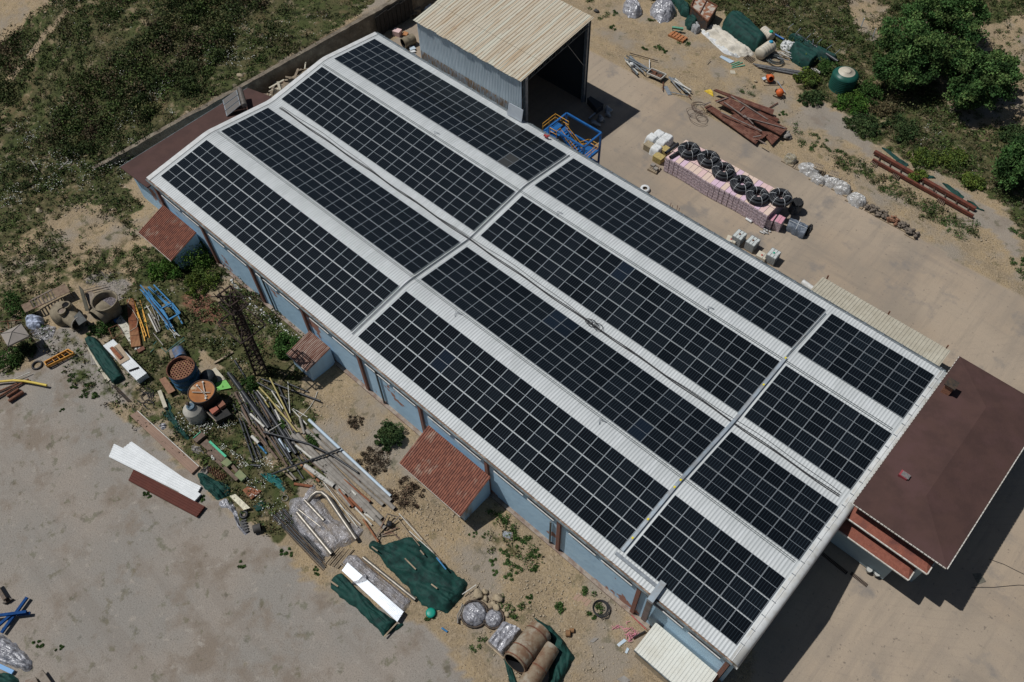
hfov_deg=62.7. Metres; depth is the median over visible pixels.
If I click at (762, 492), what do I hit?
solar module
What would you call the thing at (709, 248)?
solar module
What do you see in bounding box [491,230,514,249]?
solar module
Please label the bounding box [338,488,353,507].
pipe
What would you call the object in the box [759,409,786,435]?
solar module
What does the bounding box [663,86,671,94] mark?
grey board
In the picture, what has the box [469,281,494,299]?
solar module
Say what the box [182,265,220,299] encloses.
shrub
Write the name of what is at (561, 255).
solar module
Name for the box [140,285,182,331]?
frame bundle
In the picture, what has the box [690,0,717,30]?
steel container
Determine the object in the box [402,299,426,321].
solar module
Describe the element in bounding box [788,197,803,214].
tube bundle
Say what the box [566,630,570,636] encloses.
log
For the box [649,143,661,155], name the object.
bulk bag
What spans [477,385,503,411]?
solar module
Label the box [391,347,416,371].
solar module
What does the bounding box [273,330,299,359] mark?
shrub
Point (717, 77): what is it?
sand stones
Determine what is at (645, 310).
solar module
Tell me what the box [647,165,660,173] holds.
wooden pallet
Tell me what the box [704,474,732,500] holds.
solar module
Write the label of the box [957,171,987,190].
shrub
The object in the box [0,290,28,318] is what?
shrub
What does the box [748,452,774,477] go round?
solar module
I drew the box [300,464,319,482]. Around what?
pipe
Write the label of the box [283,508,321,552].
steel bar
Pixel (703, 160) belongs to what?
pipe coil
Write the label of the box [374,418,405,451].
shrub
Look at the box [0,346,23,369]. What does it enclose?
shrub
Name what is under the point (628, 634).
plastic net
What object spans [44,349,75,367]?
orange metal ladder frame
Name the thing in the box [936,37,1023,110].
tree
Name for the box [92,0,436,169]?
retaining wall
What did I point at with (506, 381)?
solar module
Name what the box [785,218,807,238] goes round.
wrapped box
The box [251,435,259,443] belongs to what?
pipe
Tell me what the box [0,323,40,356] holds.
gazebo
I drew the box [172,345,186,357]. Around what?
blue cylinder
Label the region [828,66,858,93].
water tank
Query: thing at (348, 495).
pipe
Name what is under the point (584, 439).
solar module
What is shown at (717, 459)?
solar module
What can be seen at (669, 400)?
solar module
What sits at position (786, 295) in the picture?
solar module
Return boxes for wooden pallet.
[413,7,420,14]
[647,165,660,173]
[668,31,687,42]
[813,163,823,170]
[828,170,839,177]
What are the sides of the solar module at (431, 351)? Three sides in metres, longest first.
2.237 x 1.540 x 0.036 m
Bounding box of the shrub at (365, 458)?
[356,445,390,475]
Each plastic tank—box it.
[755,40,775,59]
[760,26,774,40]
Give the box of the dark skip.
[205,400,233,425]
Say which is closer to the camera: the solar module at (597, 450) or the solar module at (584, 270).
the solar module at (597, 450)
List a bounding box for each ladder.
[134,300,146,340]
[140,301,149,337]
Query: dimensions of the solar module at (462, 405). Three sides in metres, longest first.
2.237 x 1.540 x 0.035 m
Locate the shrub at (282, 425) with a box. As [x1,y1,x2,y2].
[276,419,287,428]
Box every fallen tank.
[726,235,735,243]
[755,250,765,261]
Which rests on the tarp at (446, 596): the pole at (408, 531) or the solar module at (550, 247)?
the pole at (408, 531)
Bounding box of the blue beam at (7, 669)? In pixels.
[0,664,14,674]
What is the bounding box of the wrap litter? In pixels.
[759,227,770,233]
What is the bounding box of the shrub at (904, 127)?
[880,112,920,141]
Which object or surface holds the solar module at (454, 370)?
on the warehouse
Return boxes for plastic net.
[612,621,638,641]
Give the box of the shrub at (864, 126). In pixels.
[842,111,880,138]
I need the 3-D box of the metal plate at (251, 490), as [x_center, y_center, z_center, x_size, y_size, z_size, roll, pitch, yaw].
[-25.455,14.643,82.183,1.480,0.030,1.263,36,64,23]
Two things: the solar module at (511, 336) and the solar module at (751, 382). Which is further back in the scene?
the solar module at (511, 336)
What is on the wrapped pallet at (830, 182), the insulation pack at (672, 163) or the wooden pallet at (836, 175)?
the wooden pallet at (836, 175)
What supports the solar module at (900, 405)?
on the warehouse
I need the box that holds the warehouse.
[145,32,946,681]
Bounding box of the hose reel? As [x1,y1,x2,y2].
[640,185,649,192]
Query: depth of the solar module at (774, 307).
83.85 m
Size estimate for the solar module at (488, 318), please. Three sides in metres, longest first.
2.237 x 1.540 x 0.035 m
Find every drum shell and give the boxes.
[252,523,261,533]
[400,33,416,47]
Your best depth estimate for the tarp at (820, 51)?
115.92 m
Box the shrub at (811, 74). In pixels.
[792,66,822,86]
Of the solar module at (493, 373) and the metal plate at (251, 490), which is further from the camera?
the metal plate at (251, 490)
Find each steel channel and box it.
[753,63,802,71]
[754,64,802,72]
[755,64,798,72]
[757,66,796,74]
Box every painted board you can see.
[212,367,225,381]
[216,380,230,390]
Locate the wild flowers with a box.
[2,9,978,524]
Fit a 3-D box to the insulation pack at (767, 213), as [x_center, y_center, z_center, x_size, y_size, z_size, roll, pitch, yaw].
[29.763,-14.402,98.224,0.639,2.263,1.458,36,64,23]
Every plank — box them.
[213,351,233,363]
[384,622,397,636]
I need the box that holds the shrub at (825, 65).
[815,58,838,76]
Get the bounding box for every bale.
[460,599,488,627]
[483,607,504,628]
[643,140,653,152]
[652,152,665,164]
[661,145,669,155]
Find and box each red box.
[209,406,219,415]
[217,400,226,409]
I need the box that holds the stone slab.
[617,676,630,681]
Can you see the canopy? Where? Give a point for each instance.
(919, 343)
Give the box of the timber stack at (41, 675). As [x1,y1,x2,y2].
[25,670,50,681]
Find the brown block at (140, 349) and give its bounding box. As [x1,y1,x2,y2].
[136,346,145,353]
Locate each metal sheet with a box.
[89,352,96,364]
[109,444,200,491]
[116,315,130,343]
[124,442,181,476]
[128,470,204,516]
[179,484,200,501]
[230,494,249,509]
[342,563,403,621]
[720,55,734,62]
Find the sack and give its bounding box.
[25,314,43,329]
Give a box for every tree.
[871,0,992,90]
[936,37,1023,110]
[990,133,1023,191]
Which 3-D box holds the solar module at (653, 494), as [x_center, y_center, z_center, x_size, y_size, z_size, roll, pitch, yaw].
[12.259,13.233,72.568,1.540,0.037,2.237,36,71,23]
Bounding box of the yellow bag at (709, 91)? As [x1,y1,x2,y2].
[705,89,713,96]
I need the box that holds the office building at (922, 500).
[830,356,1023,581]
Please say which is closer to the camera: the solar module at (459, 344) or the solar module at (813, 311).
the solar module at (459, 344)
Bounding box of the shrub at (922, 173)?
[908,167,928,182]
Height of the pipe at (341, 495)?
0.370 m
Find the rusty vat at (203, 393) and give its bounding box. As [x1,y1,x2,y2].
[187,379,220,409]
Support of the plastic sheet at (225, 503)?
on the ground
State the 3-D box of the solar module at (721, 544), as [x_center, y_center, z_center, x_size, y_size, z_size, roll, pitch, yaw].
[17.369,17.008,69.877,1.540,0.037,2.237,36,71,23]
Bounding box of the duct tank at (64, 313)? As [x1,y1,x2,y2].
[50,301,86,330]
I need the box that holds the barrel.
[801,280,812,289]
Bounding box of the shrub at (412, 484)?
[387,475,424,509]
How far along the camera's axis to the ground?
85.77 m
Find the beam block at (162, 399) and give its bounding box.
[158,390,167,408]
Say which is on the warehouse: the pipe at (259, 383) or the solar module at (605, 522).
the solar module at (605, 522)
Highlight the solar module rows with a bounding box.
[161,39,708,330]
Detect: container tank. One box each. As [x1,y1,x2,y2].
[731,229,746,246]
[743,235,760,253]
[765,247,780,265]
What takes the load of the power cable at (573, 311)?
on the warehouse
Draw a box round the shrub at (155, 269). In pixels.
[146,257,175,280]
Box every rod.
[353,564,403,604]
[355,563,404,603]
[356,561,403,600]
[357,556,408,600]
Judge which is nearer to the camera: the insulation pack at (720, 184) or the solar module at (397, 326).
the solar module at (397, 326)
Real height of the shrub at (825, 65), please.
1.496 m
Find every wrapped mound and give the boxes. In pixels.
[622,0,641,18]
[650,0,675,22]
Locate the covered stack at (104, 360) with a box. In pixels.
[85,336,124,384]
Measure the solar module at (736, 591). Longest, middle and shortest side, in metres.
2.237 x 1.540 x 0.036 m
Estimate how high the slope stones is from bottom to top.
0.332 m
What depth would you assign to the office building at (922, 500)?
72.74 m
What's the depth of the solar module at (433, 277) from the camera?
86.55 m
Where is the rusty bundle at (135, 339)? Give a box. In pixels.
[127,299,141,348]
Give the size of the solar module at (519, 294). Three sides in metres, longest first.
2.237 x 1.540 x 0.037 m
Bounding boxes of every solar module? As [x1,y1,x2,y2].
[358,322,383,344]
[368,330,394,353]
[375,306,399,328]
[380,339,405,362]
[385,315,410,337]
[391,291,415,313]
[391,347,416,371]
[396,323,421,346]
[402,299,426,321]
[402,356,427,380]
[407,331,432,354]
[412,307,438,329]
[413,365,439,389]
[418,340,444,363]
[421,268,445,286]
[423,316,448,338]
[424,374,451,399]
[429,349,455,373]
[431,276,456,294]
[434,324,459,347]
[436,384,462,408]
[437,257,461,275]
[441,358,467,382]
[442,284,467,302]
[446,333,472,356]
[448,265,472,282]
[448,393,475,418]
[453,247,476,264]
[453,292,478,311]
[453,367,479,391]
[457,342,483,365]
[458,273,483,290]
[459,403,487,428]
[463,254,487,271]
[464,376,491,401]
[465,300,490,319]
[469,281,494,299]
[469,350,495,374]
[472,413,499,438]
[474,262,498,279]
[476,309,501,328]
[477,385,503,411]
[480,222,504,242]
[481,288,505,307]
[481,359,507,384]
[484,422,511,449]
[485,269,509,287]
[488,317,513,336]
[489,395,516,420]
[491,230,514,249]
[492,296,517,315]
[493,368,519,393]
[495,209,518,228]
[496,277,520,295]
[497,153,519,167]
[497,433,524,459]
[499,325,525,345]
[501,405,528,430]
[502,237,525,257]
[503,305,528,324]
[505,378,532,403]
[506,216,528,235]
[507,285,532,303]
[509,196,532,214]
[510,443,538,469]
[511,334,537,354]
[513,244,536,264]
[514,414,541,440]
[515,313,540,332]
[516,223,539,242]
[518,293,543,311]
[518,387,545,413]
[519,203,542,221]
[523,343,549,363]
[523,453,551,480]
[524,251,547,272]
[527,230,550,250]
[527,321,552,341]
[527,424,554,451]
[530,209,553,229]
[530,301,554,320]
[530,397,557,423]
[535,259,559,279]
[535,351,561,372]
[536,464,564,491]
[538,238,562,257]
[539,330,564,350]
[540,434,567,461]
[541,216,564,236]
[542,309,567,328]
[543,407,570,433]
[546,267,570,288]
[548,360,574,382]
[549,245,573,265]
[549,474,578,503]
[551,338,576,359]
[553,224,576,243]
[553,445,581,472]
[554,318,579,337]
[556,417,584,443]
[558,275,582,296]
[561,252,584,273]
[561,370,587,391]
[563,231,587,251]
[563,347,589,368]
[563,486,592,514]
[566,326,591,346]
[566,455,595,483]
[569,427,597,453]
[570,282,594,303]
[573,260,596,281]
[573,379,599,401]
[575,238,599,258]
[576,356,601,377]
[577,496,606,525]
[578,334,603,355]
[580,466,608,494]
[582,290,606,312]
[583,437,611,464]
[584,268,608,289]
[586,246,610,266]
[586,389,613,411]
[588,365,614,386]
[591,343,616,363]
[591,507,620,537]
[594,298,618,320]
[594,477,623,505]
[596,275,620,297]
[597,447,625,475]
[598,253,622,274]
[600,398,626,421]
[602,374,628,396]
[604,352,629,373]
[605,519,635,549]
[606,307,631,329]
[608,283,632,305]
[608,488,637,517]
[610,261,634,282]
[611,458,639,485]
[613,408,639,431]
[614,384,640,406]
[617,361,642,382]
[618,315,643,337]
[620,292,645,313]
[622,268,646,290]
[622,499,651,528]
[625,468,653,497]
[626,535,656,566]
[627,418,653,441]
[628,393,654,416]
[629,370,655,391]
[631,323,656,346]
[632,300,657,322]
[634,276,659,298]
[639,479,668,508]
[640,428,667,451]
[641,547,671,578]
[642,403,668,426]
[643,332,669,355]
[643,379,668,401]
[643,515,672,545]
[645,308,670,330]
[647,285,671,306]
[654,438,681,462]
[656,341,682,364]
[656,389,682,411]
[656,413,682,436]
[656,560,686,591]
[658,316,683,339]
[658,527,687,557]
[659,293,684,315]
[660,495,689,524]
[669,349,695,373]
[669,423,696,446]
[669,448,696,473]
[670,398,696,421]
[671,325,696,348]
[672,261,695,279]
[672,301,697,323]
[672,572,702,604]
[673,538,703,569]
[674,506,704,536]
[683,359,709,382]
[683,433,710,457]
[684,333,709,357]
[684,408,710,431]
[685,251,708,267]
[685,269,708,287]
[685,309,710,332]
[688,584,719,617]
[689,463,717,489]
[689,550,719,582]
[690,518,719,548]
[696,368,723,392]
[697,258,721,275]
[697,342,723,366]
[698,240,720,256]
[698,277,721,295]
[698,317,723,340]
[698,418,724,441]
[703,597,735,630]
[704,447,731,472]
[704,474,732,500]
[704,562,735,595]
[705,530,735,561]
[710,247,732,264]
[710,266,733,284]
[710,285,734,303]
[710,377,736,402]
[711,326,737,349]
[711,351,737,375]
[718,432,745,456]
[719,458,745,483]
[720,485,747,511]
[720,610,751,644]
[721,542,751,573]
[721,575,751,608]
[722,255,745,272]
[723,273,746,292]
[723,293,747,312]
[724,386,751,411]
[725,335,751,358]
[725,360,750,384]
[733,442,759,466]
[734,468,761,494]
[735,262,758,280]
[735,496,763,523]
[736,281,759,300]
[737,301,761,320]
[737,554,768,585]
[737,588,768,621]
[738,369,765,394]
[739,344,765,367]
[744,400,771,425]
[748,270,771,288]
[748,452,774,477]
[749,289,772,308]
[749,479,776,505]
[750,310,774,329]
[751,507,778,535]
[753,353,779,377]
[754,566,784,599]
[759,382,785,408]
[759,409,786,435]
[761,278,784,296]
[763,298,786,316]
[763,463,789,488]
[764,318,788,338]
[764,490,792,517]
[767,519,794,546]
[773,366,799,390]
[773,392,800,417]
[773,419,801,446]
[775,286,798,304]
[776,306,799,325]
[778,326,802,347]
[778,474,805,499]
[781,501,808,528]
[783,530,811,559]
[787,375,813,400]
[788,294,811,312]
[788,402,815,427]
[789,429,816,456]
[790,314,814,334]
[794,484,821,511]
[796,512,824,540]
[798,339,822,359]
[801,302,824,321]
[802,384,829,409]
[803,411,830,438]
[803,439,831,467]
[809,326,833,346]
[810,495,837,522]
[812,348,837,369]
[817,394,844,420]
[818,421,845,448]
[819,450,847,477]
[821,314,844,333]
[824,335,848,355]
[827,357,851,378]
[832,404,859,430]
[833,432,861,459]
[835,322,859,342]
[835,460,863,488]
[838,343,862,364]
[842,366,866,387]
[847,413,875,440]
[849,442,877,469]
[850,331,873,351]
[853,353,877,374]
[857,375,881,397]
[863,424,891,450]
[864,339,888,360]
[868,361,892,383]
[872,385,896,407]
[879,348,903,369]
[883,371,907,392]
[888,394,913,417]
[894,357,918,378]
[899,380,923,402]
[909,366,933,388]
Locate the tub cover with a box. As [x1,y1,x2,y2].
[426,608,435,617]
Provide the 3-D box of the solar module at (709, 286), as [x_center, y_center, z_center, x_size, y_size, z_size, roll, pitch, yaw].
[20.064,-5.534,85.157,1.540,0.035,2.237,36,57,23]
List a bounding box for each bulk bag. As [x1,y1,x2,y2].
[644,133,657,143]
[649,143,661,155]
[654,129,664,138]
[655,137,667,145]
[662,133,672,146]
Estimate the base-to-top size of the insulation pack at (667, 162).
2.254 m
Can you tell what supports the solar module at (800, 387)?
on the warehouse
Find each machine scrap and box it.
[590,119,600,126]
[596,114,604,122]
[605,105,612,112]
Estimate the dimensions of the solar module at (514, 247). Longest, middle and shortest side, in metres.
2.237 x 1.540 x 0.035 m
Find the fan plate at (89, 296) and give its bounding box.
[78,285,94,310]
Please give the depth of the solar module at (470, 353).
81.11 m
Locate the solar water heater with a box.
[222,87,246,115]
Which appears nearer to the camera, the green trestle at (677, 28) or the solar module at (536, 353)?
the solar module at (536, 353)
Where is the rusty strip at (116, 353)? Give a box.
[110,346,121,358]
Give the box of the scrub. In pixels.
[0,0,1023,569]
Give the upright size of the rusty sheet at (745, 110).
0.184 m
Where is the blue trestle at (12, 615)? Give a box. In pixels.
[0,597,30,632]
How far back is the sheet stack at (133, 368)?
89.88 m
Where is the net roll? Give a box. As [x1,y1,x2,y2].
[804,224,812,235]
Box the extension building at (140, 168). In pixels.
[119,88,271,208]
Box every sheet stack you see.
[103,339,148,383]
[130,410,198,474]
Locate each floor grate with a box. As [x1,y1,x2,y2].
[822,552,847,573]
[850,572,867,586]
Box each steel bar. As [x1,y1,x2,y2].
[273,515,324,567]
[273,516,324,568]
[273,518,323,570]
[275,514,325,565]
[277,512,320,561]
[278,512,322,560]
[279,511,323,558]
[280,510,324,556]
[282,509,320,553]
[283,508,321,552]
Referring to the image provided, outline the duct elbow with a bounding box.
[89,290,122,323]
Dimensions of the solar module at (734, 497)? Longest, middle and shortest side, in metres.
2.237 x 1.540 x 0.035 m
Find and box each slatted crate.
[743,55,754,61]
[762,67,773,73]
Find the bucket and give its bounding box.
[866,566,872,572]
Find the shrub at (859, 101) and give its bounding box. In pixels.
[832,89,869,114]
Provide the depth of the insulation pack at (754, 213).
98.09 m
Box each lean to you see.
[138,205,205,268]
[286,331,334,380]
[399,425,490,519]
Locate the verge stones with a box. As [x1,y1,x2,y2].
[822,164,1023,265]
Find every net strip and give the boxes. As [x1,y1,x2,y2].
[882,147,907,166]
[942,183,963,198]
[967,200,984,210]
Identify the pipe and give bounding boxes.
[0,378,28,396]
[0,383,17,391]
[6,388,19,396]
[8,390,23,401]
[148,313,157,332]
[150,313,159,331]
[226,371,270,428]
[234,360,255,391]
[234,392,251,424]
[237,394,256,426]
[238,418,254,460]
[241,417,258,459]
[245,420,269,452]
[249,413,264,427]
[250,425,278,459]
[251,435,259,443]
[253,418,266,437]
[254,391,297,454]
[257,382,287,399]
[258,386,299,431]
[259,401,271,421]
[260,425,287,466]
[261,378,320,401]
[262,410,274,432]
[263,431,357,472]
[268,428,293,465]
[269,378,291,421]
[269,402,278,420]
[269,436,283,456]
[271,448,340,474]
[272,423,291,458]
[278,387,290,414]
[278,438,290,453]
[282,471,293,480]
[283,429,307,462]
[288,383,308,392]
[291,433,386,529]
[294,482,312,487]
[295,444,312,457]
[295,466,303,478]
[296,433,375,515]
[299,417,305,434]
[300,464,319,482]
[301,454,325,473]
[303,464,334,487]
[305,429,395,510]
[307,490,357,540]
[308,418,391,496]
[310,458,350,493]
[312,428,392,501]
[315,459,350,507]
[320,453,369,502]
[321,458,383,519]
[323,482,357,527]
[327,455,384,506]
[327,484,361,524]
[330,497,349,521]
[333,458,379,492]
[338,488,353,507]
[344,479,370,501]
[346,492,361,507]
[348,497,362,511]
[354,506,371,525]
[362,519,378,541]
[362,556,416,600]
[504,621,550,673]
[518,641,558,681]
[665,142,678,153]
[669,151,678,158]
[797,33,838,61]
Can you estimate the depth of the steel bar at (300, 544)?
79.06 m
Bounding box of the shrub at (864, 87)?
[854,79,885,103]
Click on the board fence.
(406, 11)
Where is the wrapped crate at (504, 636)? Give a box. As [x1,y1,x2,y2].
[486,621,522,658]
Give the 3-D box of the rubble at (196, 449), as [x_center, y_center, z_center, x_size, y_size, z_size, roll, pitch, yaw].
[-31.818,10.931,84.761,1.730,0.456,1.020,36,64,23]
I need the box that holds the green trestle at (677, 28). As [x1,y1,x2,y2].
[672,26,683,31]
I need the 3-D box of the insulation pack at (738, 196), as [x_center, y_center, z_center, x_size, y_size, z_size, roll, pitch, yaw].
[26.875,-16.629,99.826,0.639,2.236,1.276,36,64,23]
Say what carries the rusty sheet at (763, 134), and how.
on the rusty sheet at (730, 122)
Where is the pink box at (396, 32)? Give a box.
[392,27,401,37]
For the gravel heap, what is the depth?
97.40 m
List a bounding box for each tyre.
[31,360,42,369]
[239,510,248,518]
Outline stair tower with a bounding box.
[543,112,601,163]
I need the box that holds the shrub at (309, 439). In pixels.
[305,433,319,448]
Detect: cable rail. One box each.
[218,131,794,561]
[322,64,892,429]
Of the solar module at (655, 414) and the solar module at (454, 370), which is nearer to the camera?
the solar module at (655, 414)
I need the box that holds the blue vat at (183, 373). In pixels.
[166,356,200,393]
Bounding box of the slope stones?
[58,177,140,227]
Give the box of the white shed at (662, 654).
[634,623,716,681]
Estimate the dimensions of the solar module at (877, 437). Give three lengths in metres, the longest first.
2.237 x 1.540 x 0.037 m
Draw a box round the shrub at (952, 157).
[934,146,968,172]
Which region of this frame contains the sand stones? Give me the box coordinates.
[592,19,803,153]
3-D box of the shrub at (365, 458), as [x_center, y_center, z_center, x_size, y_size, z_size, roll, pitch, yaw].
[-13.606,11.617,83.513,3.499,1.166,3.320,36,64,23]
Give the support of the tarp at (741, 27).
on the ground
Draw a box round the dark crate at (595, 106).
[587,96,603,113]
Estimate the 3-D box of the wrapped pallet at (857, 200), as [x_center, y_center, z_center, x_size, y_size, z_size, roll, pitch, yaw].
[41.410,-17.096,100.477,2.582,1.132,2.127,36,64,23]
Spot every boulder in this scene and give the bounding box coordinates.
[473,588,483,598]
[482,588,488,594]
[483,595,488,601]
[493,604,499,610]
[494,594,502,602]
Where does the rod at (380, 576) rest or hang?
on the plastic sheet at (371, 574)
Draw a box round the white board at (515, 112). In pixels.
[507,103,522,121]
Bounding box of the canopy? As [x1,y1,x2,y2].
[811,275,949,365]
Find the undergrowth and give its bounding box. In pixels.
[0,0,1023,487]
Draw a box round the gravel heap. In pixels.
[84,271,135,305]
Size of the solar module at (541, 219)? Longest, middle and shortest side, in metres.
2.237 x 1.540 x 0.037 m
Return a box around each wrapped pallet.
[796,162,820,176]
[809,173,824,185]
[823,175,838,188]
[831,180,852,196]
[845,192,867,208]
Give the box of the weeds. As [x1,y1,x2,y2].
[31,0,1023,652]
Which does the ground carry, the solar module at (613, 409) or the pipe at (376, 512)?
the pipe at (376, 512)
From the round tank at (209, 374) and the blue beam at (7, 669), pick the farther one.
the round tank at (209, 374)
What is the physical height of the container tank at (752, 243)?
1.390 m
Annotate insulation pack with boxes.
[663,152,673,172]
[668,155,680,174]
[672,157,684,177]
[677,159,689,179]
[681,162,693,181]
[685,164,698,184]
[690,167,702,187]
[694,169,707,190]
[698,172,711,193]
[703,175,715,195]
[707,179,720,198]
[712,180,725,201]
[717,182,729,203]
[722,187,732,205]
[726,191,736,208]
[731,193,743,211]
[734,170,743,175]
[736,194,745,213]
[740,199,749,216]
[745,203,754,218]
[750,205,762,222]
[754,180,763,186]
[754,204,768,225]
[759,207,773,228]
[765,213,776,229]
[770,205,778,213]
[772,214,785,231]
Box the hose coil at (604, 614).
[592,599,610,619]
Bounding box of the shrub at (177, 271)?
[161,237,215,278]
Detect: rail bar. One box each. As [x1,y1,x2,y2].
[721,112,761,131]
[724,102,743,115]
[731,96,767,119]
[743,116,784,128]
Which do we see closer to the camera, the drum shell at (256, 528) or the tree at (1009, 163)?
the drum shell at (256, 528)
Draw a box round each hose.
[0,379,47,386]
[971,585,1015,587]
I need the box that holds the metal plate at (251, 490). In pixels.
[243,486,260,498]
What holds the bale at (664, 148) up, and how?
on the ground
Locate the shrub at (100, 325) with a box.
[86,320,113,337]
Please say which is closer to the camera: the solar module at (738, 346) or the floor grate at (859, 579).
the floor grate at (859, 579)
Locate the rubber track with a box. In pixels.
[240,519,248,532]
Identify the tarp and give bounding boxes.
[0,673,18,681]
[162,397,189,439]
[197,473,229,499]
[253,501,265,510]
[261,473,285,491]
[331,573,395,635]
[369,537,467,612]
[387,623,403,634]
[504,659,516,681]
[534,617,574,681]
[672,0,690,9]
[679,0,689,17]
[685,14,696,30]
[722,10,766,51]
[788,33,836,61]
[790,41,817,69]
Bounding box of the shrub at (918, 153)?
[906,146,940,170]
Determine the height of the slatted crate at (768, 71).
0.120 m
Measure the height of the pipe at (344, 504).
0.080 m
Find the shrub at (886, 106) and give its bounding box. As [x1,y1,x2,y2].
[870,100,899,118]
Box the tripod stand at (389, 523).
[376,513,399,539]
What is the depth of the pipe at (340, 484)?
82.39 m
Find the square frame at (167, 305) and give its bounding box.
[161,302,180,319]
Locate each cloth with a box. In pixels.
[691,21,699,34]
[701,24,753,56]
[701,30,739,57]
[780,39,794,49]
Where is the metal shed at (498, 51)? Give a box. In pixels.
[413,0,593,120]
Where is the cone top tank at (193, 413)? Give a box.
[183,401,206,424]
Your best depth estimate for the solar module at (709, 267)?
86.91 m
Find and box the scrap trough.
[646,68,666,82]
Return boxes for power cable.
[280,107,839,494]
[280,108,838,495]
[281,106,839,491]
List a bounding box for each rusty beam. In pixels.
[872,158,973,217]
[873,150,976,210]
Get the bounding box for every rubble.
[186,290,225,326]
[191,444,203,453]
[200,465,210,473]
[230,279,299,337]
[270,73,301,96]
[782,130,791,139]
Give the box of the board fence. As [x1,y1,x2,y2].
[375,0,413,33]
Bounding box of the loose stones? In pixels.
[299,400,632,681]
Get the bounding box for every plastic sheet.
[0,634,32,671]
[31,324,55,340]
[159,423,166,429]
[219,499,248,534]
[289,485,361,556]
[343,555,410,610]
[352,574,367,585]
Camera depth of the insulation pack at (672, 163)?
102.71 m
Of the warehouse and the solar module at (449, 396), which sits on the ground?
the warehouse
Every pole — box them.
[396,517,419,545]
[399,513,421,539]
[403,516,442,563]
[409,531,435,554]
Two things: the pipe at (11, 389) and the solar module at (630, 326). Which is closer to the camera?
the solar module at (630, 326)
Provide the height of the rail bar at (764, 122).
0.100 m
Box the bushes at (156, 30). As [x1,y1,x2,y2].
[0,0,269,163]
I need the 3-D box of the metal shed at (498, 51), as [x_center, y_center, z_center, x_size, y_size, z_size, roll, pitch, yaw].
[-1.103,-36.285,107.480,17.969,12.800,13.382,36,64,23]
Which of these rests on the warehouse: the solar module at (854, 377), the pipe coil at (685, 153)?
the solar module at (854, 377)
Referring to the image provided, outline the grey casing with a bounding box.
[169,349,174,359]
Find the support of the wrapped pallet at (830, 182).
on the ground
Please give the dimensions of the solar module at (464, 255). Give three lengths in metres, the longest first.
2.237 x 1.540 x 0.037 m
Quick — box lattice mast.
[211,284,268,375]
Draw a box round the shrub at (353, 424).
[346,415,364,429]
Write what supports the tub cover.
on the ground
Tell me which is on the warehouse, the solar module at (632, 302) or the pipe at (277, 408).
the solar module at (632, 302)
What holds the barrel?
on the ground
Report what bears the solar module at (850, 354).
on the warehouse
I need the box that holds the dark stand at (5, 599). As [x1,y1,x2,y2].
[0,588,13,603]
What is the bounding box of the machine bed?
[193,432,247,482]
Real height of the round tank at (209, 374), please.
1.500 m
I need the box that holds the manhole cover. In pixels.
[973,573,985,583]
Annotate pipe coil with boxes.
[678,141,700,159]
[697,150,719,167]
[712,161,734,180]
[729,174,753,193]
[745,186,769,205]
[769,188,792,207]
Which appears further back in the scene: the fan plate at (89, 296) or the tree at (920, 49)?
the tree at (920, 49)
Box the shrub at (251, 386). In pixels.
[240,375,259,391]
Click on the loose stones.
(545, 607)
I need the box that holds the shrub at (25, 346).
[12,337,37,356]
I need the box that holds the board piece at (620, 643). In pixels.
[617,639,625,645]
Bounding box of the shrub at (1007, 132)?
[998,120,1023,143]
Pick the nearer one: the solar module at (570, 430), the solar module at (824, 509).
the solar module at (824, 509)
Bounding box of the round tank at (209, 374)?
[200,369,216,384]
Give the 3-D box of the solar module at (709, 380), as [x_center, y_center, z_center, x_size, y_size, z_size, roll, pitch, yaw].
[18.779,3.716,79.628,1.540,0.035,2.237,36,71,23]
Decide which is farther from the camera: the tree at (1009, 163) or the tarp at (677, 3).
the tarp at (677, 3)
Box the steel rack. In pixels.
[21,284,73,314]
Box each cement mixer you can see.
[764,74,777,84]
[773,88,784,101]
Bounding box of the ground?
[0,0,1023,681]
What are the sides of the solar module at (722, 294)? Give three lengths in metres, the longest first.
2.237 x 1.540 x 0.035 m
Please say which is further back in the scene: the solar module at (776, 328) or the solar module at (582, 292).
the solar module at (582, 292)
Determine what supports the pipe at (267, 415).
on the ground
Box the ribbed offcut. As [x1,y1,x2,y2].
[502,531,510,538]
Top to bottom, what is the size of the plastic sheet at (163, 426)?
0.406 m
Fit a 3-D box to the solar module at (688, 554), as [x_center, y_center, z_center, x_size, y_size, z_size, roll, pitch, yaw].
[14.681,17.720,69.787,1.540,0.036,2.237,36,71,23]
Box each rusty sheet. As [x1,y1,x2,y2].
[705,105,758,143]
[713,89,773,114]
[715,97,786,135]
[728,108,761,134]
[729,114,767,139]
[758,111,778,121]
[764,131,780,144]
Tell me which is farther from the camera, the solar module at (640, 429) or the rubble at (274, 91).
the rubble at (274, 91)
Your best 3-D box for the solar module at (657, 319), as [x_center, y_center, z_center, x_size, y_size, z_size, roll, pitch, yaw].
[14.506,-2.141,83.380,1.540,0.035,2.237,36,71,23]
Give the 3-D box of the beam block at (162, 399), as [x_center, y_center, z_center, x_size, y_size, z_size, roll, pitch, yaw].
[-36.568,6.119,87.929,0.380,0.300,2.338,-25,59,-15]
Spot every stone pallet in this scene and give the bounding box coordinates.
[781,153,798,166]
[864,204,879,215]
[874,210,888,220]
[885,215,899,226]
[896,220,909,232]
[904,227,919,239]
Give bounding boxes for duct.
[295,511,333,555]
[296,507,321,527]
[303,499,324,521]
[641,580,665,621]
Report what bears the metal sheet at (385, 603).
on the plastic sheet at (371, 574)
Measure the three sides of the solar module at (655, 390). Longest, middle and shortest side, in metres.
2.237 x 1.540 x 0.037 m
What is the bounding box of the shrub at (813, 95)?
[797,88,824,106]
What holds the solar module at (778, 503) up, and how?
on the warehouse
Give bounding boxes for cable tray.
[352,155,569,333]
[615,552,656,586]
[621,356,786,551]
[786,313,825,356]
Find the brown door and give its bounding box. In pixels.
[159,377,174,393]

